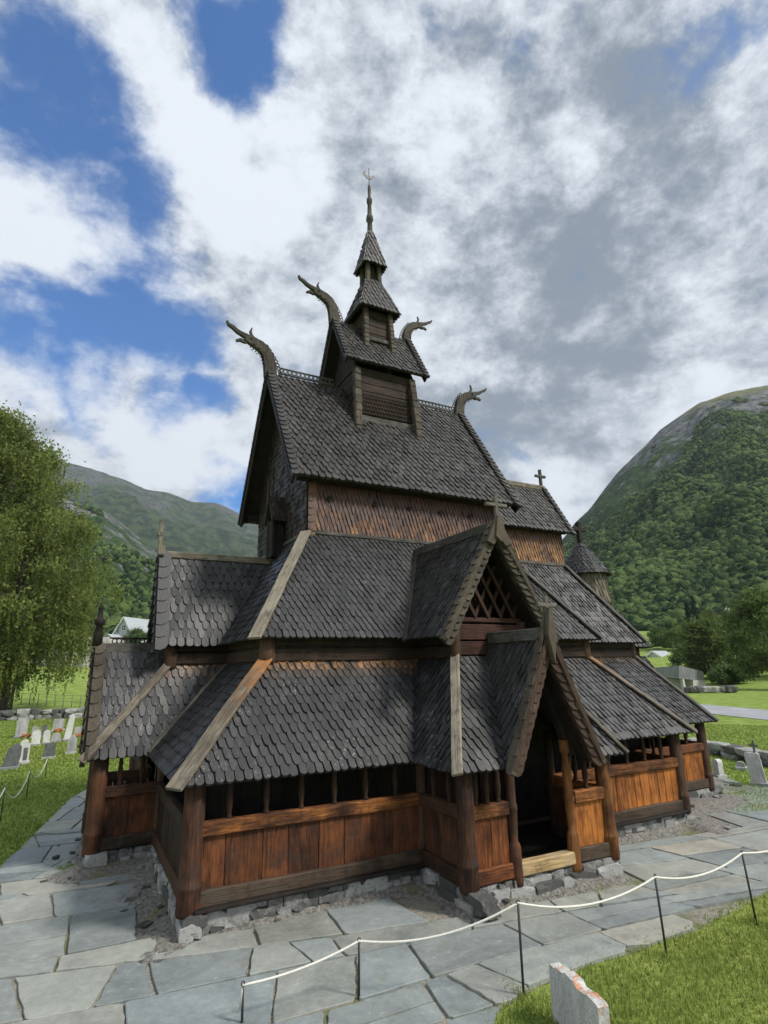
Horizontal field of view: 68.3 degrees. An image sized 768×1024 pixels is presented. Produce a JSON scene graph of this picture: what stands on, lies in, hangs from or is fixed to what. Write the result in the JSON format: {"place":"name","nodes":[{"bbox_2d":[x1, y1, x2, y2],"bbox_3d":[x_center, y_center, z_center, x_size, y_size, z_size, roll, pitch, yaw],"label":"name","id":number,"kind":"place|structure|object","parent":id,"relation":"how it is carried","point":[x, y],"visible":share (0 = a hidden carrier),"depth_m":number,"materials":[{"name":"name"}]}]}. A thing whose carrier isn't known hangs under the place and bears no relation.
{"place":"outdoors","nodes":[
{"label":"outdoors","id":0,"kind":"place"},
{"bbox_2d":[0,714,155,865],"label":"lawn grass","id":1,"kind":"structure","parent":0,"point":[5,739],"depth_m":18.56,"materials":[{"name":"green plant"}]},
{"bbox_2d":[2,486,156,595],"bbox_3d":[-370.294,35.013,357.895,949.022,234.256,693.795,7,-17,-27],"label":"hillside","id":2,"kind":"structure","parent":0,"point":[114,530],"depth_m":515.95,"materials":[{"name":"green plant"}]},
{"bbox_2d":[0,501,155,636],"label":"woodland","id":3,"kind":"object","parent":2,"relation":"on","point":[138,578],"visible":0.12,"depth_m":283.46,"materials":[{"name":"green plant"}]},
{"bbox_2d":[8,461,258,556],"bbox_3d":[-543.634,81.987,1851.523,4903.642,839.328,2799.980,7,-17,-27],"label":"mountain range","id":4,"kind":"structure","parent":0,"point":[190,526],"depth_m":1825.56,"materials":[{"name":"green plant"}]},
{"bbox_2d":[0,776,767,1023],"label":"path","id":5,"kind":"structure","parent":0,"point":[198,981],"depth_m":7.12,"materials":[{"name":"stone"}]},
{"bbox_2d":[357,937,360,999],"bbox_3d":[-0.268,4.986,6.114,0.043,0.680,0.026,0,-15,-6],"label":"rope post","id":6,"kind":"object","parent":5,"relation":"on","point":[358,968],"visible":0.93,"depth_m":6.12,"materials":[{"name":"black metal"}]},
{"bbox_2d":[12,771,767,1023],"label":"grass tufts","id":7,"kind":"object","parent":5,"relation":"on","point":[525,996],"visible":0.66,"depth_m":6.79,"materials":[{"name":"green plant"}]},
{"bbox_2d":[239,850,767,1009],"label":"barrier rope","id":8,"kind":"object","parent":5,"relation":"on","point":[469,926],"visible":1,"depth_m":6.19,"materials":[{"name":"white fabric"}]},
{"bbox_2d":[0,631,767,1023],"bbox_3d":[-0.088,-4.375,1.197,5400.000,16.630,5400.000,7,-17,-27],"label":"ground","id":9,"kind":"structure","parent":0,"point":[750,693],"depth_m":8.08,"materials":[{"name":"green plant"}]},
{"bbox_2d":[0,786,5,820],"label":"rope post","id":10,"kind":"object","parent":9,"relation":"on","point":[2,804],"visible":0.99,"depth_m":13.74,"materials":[{"name":"black metal"}]},
{"bbox_2d":[0,743,21,770],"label":"gravestone","id":11,"kind":"object","parent":9,"relation":"on","point":[12,757],"visible":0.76,"depth_m":21.27,"materials":[{"name":"grey stone"}]},
{"bbox_2d":[13,718,29,738],"bbox_3d":[-20.255,12.117,31.624,0.685,1.158,0.400,8,-18,-30],"label":"gravestone","id":12,"kind":"object","parent":9,"relation":"on","point":[22,726],"visible":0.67,"depth_m":31.57,"materials":[{"name":"grey stone"}]},
{"bbox_2d":[19,739,30,763],"bbox_3d":[-14.324,9.573,22.487,0.510,1.014,0.360,8,-18,-30],"label":"gravestone","id":13,"kind":"object","parent":9,"relation":"on","point":[25,751],"visible":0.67,"depth_m":22.44,"materials":[{"name":"grey stone"}]},
{"bbox_2d":[22,733,30,737],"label":"grave flowers","id":14,"kind":"object","parent":9,"relation":"on","point":[27,735],"visible":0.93,"depth_m":31.36,"materials":[{"name":"plant"}]},
{"bbox_2d":[30,726,38,737],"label":"gravestone","id":15,"kind":"object","parent":9,"relation":"on","point":[34,728],"visible":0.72,"depth_m":31.39,"materials":[{"name":"grey stone"}]},
{"bbox_2d":[31,730,40,745],"bbox_3d":[-17.191,11.216,27.962,0.464,0.846,0.300,8,-18,-29],"label":"gravestone","id":16,"kind":"object","parent":9,"relation":"on","point":[36,735],"visible":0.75,"depth_m":27.91,"materials":[{"name":"grey stone"}]},
{"bbox_2d":[0,707,84,720],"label":"stone wall","id":17,"kind":"structure","parent":9,"relation":"on","point":[36,713],"depth_m":43.90,"materials":[{"name":"grey stone"}]},
{"bbox_2d":[41,725,46,736],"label":"gravestone","id":18,"kind":"object","parent":9,"relation":"on","point":[44,727],"visible":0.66,"depth_m":31.80,"materials":[{"name":"grey stone"}]},
{"bbox_2d":[41,730,50,743],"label":"gravestone","id":19,"kind":"object","parent":9,"relation":"on","point":[46,736],"visible":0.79,"depth_m":28.62,"materials":[{"name":"grey stone"}]},
{"bbox_2d":[41,742,55,758],"bbox_3d":[-13.978,10.026,23.621,0.528,0.727,0.251,7,-17,-27],"label":"gravestone","id":20,"kind":"object","parent":9,"relation":"on","point":[49,750],"visible":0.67,"depth_m":23.58,"materials":[{"name":"grey stone"}]},
{"bbox_2d":[20,693,84,707],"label":"field fence","id":21,"kind":"object","parent":9,"relation":"on","point":[63,701],"visible":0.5,"depth_m":56.21,"materials":[{"name":"wood"}]},
{"bbox_2d":[50,733,60,741],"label":"gravestone","id":22,"kind":"object","parent":9,"relation":"on","point":[56,737],"visible":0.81,"depth_m":29.28,"materials":[{"name":"grey stone"}]},
{"bbox_2d":[53,728,62,731],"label":"grave flowers","id":23,"kind":"object","parent":9,"relation":"on","point":[58,730],"visible":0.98,"depth_m":33.95,"materials":[{"name":"orange plant"}]},
{"bbox_2d":[51,719,64,730],"bbox_3d":[-20.116,13.219,34.988,0.751,0.802,0.411,7,-17,-27],"label":"gravestone","id":24,"kind":"object","parent":9,"relation":"on","point":[58,723],"visible":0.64,"depth_m":34.93,"materials":[{"name":"grey stone"}]},
{"bbox_2d":[0,400,135,710],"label":"birch tree","id":25,"kind":"object","parent":9,"relation":"on","point":[43,560],"visible":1,"depth_m":50.12,"materials":[{"name":"green plant"}]},
{"bbox_2d":[62,714,74,740],"bbox_3d":[-16.635,11.410,29.848,0.499,1.446,0.501,7,-17,-27],"label":"gravestone","id":26,"kind":"object","parent":9,"relation":"on","point":[68,732],"visible":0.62,"depth_m":29.77,"materials":[{"name":"grey stone"}]},
{"bbox_2d":[65,735,76,753],"bbox_3d":[-13.788,10.307,24.968,0.441,0.888,0.322,7,-17,-27],"label":"gravestone","id":27,"kind":"object","parent":9,"relation":"on","point":[72,743],"visible":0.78,"depth_m":24.91,"materials":[{"name":"grey stone"}]},
{"bbox_2d":[30,636,123,667],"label":"house","id":28,"kind":"structure","parent":9,"relation":"on","point":[107,640],"depth_m":99.92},
{"bbox_2d":[73,727,81,734],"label":"gravestone","id":29,"kind":"object","parent":9,"relation":"on","point":[78,730],"visible":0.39,"depth_m":31.90,"materials":[{"name":"grey stone"}]},
{"bbox_2d":[104,634,121,636],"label":"shed","id":30,"kind":"structure","parent":9,"relation":"on","point":[110,635],"depth_m":174.59,"materials":[{"name":"stone"}]},
{"bbox_2d":[112,617,148,641],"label":"house","id":31,"kind":"structure","parent":9,"relation":"on","point":[125,624],"depth_m":179.82,"materials":[{"name":"wood"}]},
{"bbox_2d":[122,626,146,642],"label":"bush","id":32,"kind":"object","parent":9,"relation":"on","point":[136,632],"visible":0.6,"depth_m":169.74,"materials":[{"name":"green plant"}]},
{"bbox_2d":[241,981,244,1022],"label":"rope post","id":33,"kind":"object","parent":9,"relation":"on","point":[242,1011],"visible":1,"depth_m":5.67,"materials":[{"name":"black metal"}]},
{"bbox_2d":[516,899,524,1000],"bbox_3d":[1.483,4.763,6.100,0.043,1.035,0.028,0,-15,-5],"label":"rope post","id":34,"kind":"object","parent":9,"relation":"on","point":[520,947],"visible":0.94,"depth_m":6.11,"materials":[{"name":"black metal"}]},
{"bbox_2d":[548,962,609,1023],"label":"gravestone","id":35,"kind":"object","parent":9,"relation":"on","point":[575,999],"visible":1,"depth_m":5.36,"materials":[{"name":"stone"}]},
{"bbox_2d":[644,625,668,646],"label":"bush","id":36,"kind":"object","parent":9,"relation":"on","point":[655,641],"visible":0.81,"depth_m":149.34,"materials":[{"name":"green plant"}]},
{"bbox_2d":[645,651,669,656],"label":"house","id":37,"kind":"structure","parent":9,"relation":"on","point":[657,653],"depth_m":132.36,"materials":[{"name":"white paint"}]},
{"bbox_2d":[653,874,666,953],"bbox_3d":[3.381,4.973,6.910,0.051,0.984,0.034,0,-15,-5],"label":"rope post","id":38,"kind":"object","parent":9,"relation":"on","point":[660,913],"visible":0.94,"depth_m":6.92,"materials":[{"name":"black metal"}]},
{"bbox_2d":[654,625,685,648],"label":"bush","id":39,"kind":"object","parent":9,"relation":"on","point":[672,634],"visible":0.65,"depth_m":143.27,"materials":[{"name":"green plant"}]},
{"bbox_2d":[684,687,689,692],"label":"boulder","id":40,"kind":"object","parent":9,"relation":"on","point":[686,689],"visible":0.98,"depth_m":63.24,"materials":[{"name":"stone"}]},
{"bbox_2d":[681,601,693,626],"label":"conifer tree","id":41,"kind":"object","parent":9,"relation":"on","point":[688,614],"visible":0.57,"depth_m":165.64,"materials":[{"name":"green plant"}]},
{"bbox_2d":[665,642,710,668],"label":"bush","id":42,"kind":"object","parent":9,"relation":"on","point":[673,659],"visible":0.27,"depth_m":101.75,"materials":[{"name":"green plant"}]},
{"bbox_2d":[687,686,694,692],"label":"boulder","id":43,"kind":"object","parent":9,"relation":"on","point":[692,689],"visible":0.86,"depth_m":62.99,"materials":[{"name":"stone"}]},
{"bbox_2d":[688,596,701,620],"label":"conifer tree","id":44,"kind":"object","parent":9,"relation":"on","point":[693,608],"visible":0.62,"depth_m":168.53,"materials":[{"name":"green plant"}]},
{"bbox_2d":[694,686,701,692],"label":"boulder","id":45,"kind":"object","parent":9,"relation":"on","point":[698,688],"visible":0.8,"depth_m":63.03,"materials":[{"name":"stone"}]},
{"bbox_2d":[675,612,734,678],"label":"broadleaf tree","id":46,"kind":"object","parent":9,"relation":"on","point":[702,637],"visible":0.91,"depth_m":91.03,"materials":[{"name":"green plant"}]},
{"bbox_2d":[703,686,712,692],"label":"boulder","id":47,"kind":"object","parent":9,"relation":"on","point":[709,689],"visible":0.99,"depth_m":63.08,"materials":[{"name":"stone"}]},
{"bbox_2d":[692,606,730,625],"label":"broadleaf tree","id":48,"kind":"object","parent":9,"relation":"on","point":[712,614],"visible":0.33,"depth_m":170.38,"materials":[{"name":"green plant"}]},
{"bbox_2d":[660,723,767,786],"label":"lawn grass","id":49,"kind":"structure","parent":9,"relation":"on","point":[747,733],"depth_m":25.62,"materials":[{"name":"green plant"}]},
{"bbox_2d":[711,686,716,692],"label":"boulder","id":50,"kind":"object","parent":9,"relation":"on","point":[714,689],"visible":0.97,"depth_m":62.92,"materials":[{"name":"stone"}]},
{"bbox_2d":[712,759,727,777],"bbox_3d":[10.125,7.815,17.130,0.320,0.635,0.315,1,-15,-8],"label":"gravestone","id":51,"kind":"object","parent":9,"relation":"on","point":[718,769],"visible":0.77,"depth_m":17.06,"materials":[{"name":"grey stone"}]},
{"bbox_2d":[683,737,767,766],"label":"stone wall","id":52,"kind":"structure","parent":9,"relation":"on","point":[730,751],"depth_m":20.24,"materials":[{"name":"grey stone"}]},
{"bbox_2d":[723,685,731,692],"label":"boulder","id":53,"kind":"object","parent":9,"relation":"on","point":[728,689],"visible":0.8,"depth_m":62.83,"materials":[{"name":"stone"}]},
{"bbox_2d":[705,661,755,682],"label":"bush","id":54,"kind":"object","parent":9,"relation":"on","point":[723,673],"visible":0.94,"depth_m":82.09,"materials":[{"name":"green plant"}]},
{"bbox_2d":[710,625,754,664],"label":"broadleaf tree","id":55,"kind":"object","parent":9,"relation":"on","point":[733,631],"visible":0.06,"depth_m":97.30,"materials":[{"name":"green plant"}]},
{"bbox_2d":[720,604,756,626],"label":"broadleaf tree","id":56,"kind":"object","parent":9,"relation":"on","point":[724,613],"visible":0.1,"depth_m":173.11,"materials":[{"name":"green plant"}]},
{"bbox_2d":[735,761,746,770],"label":"gravestone","id":57,"kind":"object","parent":9,"relation":"on","point":[739,765],"visible":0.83,"depth_m":18.18,"materials":[{"name":"grey stone"}]},
{"bbox_2d":[715,584,767,680],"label":"broadleaf tree","id":58,"kind":"object","parent":9,"relation":"on","point":[756,602],"visible":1,"depth_m":72.47,"materials":[{"name":"green plant"}]},
{"bbox_2d":[734,613,755,635],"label":"broadleaf tree","id":59,"kind":"object","parent":9,"relation":"on","point":[744,623],"visible":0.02,"depth_m":135.58,"materials":[{"name":"green plant"}]},
{"bbox_2d":[730,618,765,673],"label":"broadleaf tree","id":60,"kind":"object","parent":9,"relation":"on","point":[754,646],"visible":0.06,"depth_m":88.38,"materials":[{"name":"green plant"}]},
{"bbox_2d":[741,850,757,924],"bbox_3d":[4.970,5.151,7.693,0.067,0.993,0.038,-7,-16,20],"label":"rope post","id":61,"kind":"object","parent":9,"relation":"on","point":[749,889],"visible":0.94,"depth_m":7.69,"materials":[{"name":"black metal"}]},
{"bbox_2d":[744,740,767,786],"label":"gravestone","id":62,"kind":"object","parent":9,"relation":"on","point":[755,769],"visible":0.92,"depth_m":15.96,"materials":[{"name":"stone"}]},
{"bbox_3d":[-10.109,7.795,16.064,0.047,0.892,0.027,7,-17,-27],"label":"rope post","id":63,"kind":"object","parent":9,"relation":"on","visible":0},
{"bbox_2d":[0,759,47,797],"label":"barrier rope","id":64,"kind":"object","parent":63,"relation":"attached to","point":[24,783],"visible":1,"depth_m":15.57,"materials":[{"name":"white fabric"}]},
{"bbox_2d":[0,0,767,538],"label":"sky","id":65,"kind":"structure","parent":0,"point":[572,195],"materials":[{"name":"white"}]},
{"bbox_2d":[44,777,748,965],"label":"earth bank","id":66,"kind":"structure","parent":0,"point":[163,935],"depth_m":8.87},
{"bbox_2d":[40,783,746,964],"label":"rubble stones","id":67,"kind":"object","parent":66,"relation":"on","point":[128,896],"visible":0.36,"depth_m":8.69,"materials":[{"name":"grey stone"}]},
{"bbox_2d":[77,170,723,942],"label":"stave church","id":68,"kind":"structure","parent":66,"relation":"on","point":[405,644],"depth_m":10.77,"materials":[{"name":"wood"}]},
{"bbox_2d":[723,781,767,813],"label":"bank grass","id":69,"kind":"structure","parent":66,"relation":"on","point":[749,794],"depth_m":14.59,"materials":[{"name":"green plant"}]},
{"bbox_2d":[482,880,767,1023],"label":"lawn grass","id":70,"kind":"structure","parent":0,"point":[734,937],"depth_m":6.24,"materials":[{"name":"green plant"}]},
{"bbox_2d":[562,385,767,550],"bbox_3d":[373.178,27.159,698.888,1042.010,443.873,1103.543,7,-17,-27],"label":"mountain","id":71,"kind":"structure","parent":0,"point":[633,475],"depth_m":711.01,"materials":[{"name":"green plant"}]},
{"bbox_2d":[563,396,767,630],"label":"woodland","id":72,"kind":"object","parent":71,"relation":"on","point":[658,577],"visible":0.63,"depth_m":330.13,"materials":[{"name":"green plant"}]},
{"bbox_2d":[655,666,705,690],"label":"visitor building","id":73,"kind":"structure","parent":0,"point":[681,677],"depth_m":70.00,"materials":[{"name":"concrete"}]},
{"bbox_2d":[700,704,767,719],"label":"road","id":74,"kind":"structure","parent":0,"point":[741,712],"depth_m":38.32,"materials":[{"name":"grey asphalt"}]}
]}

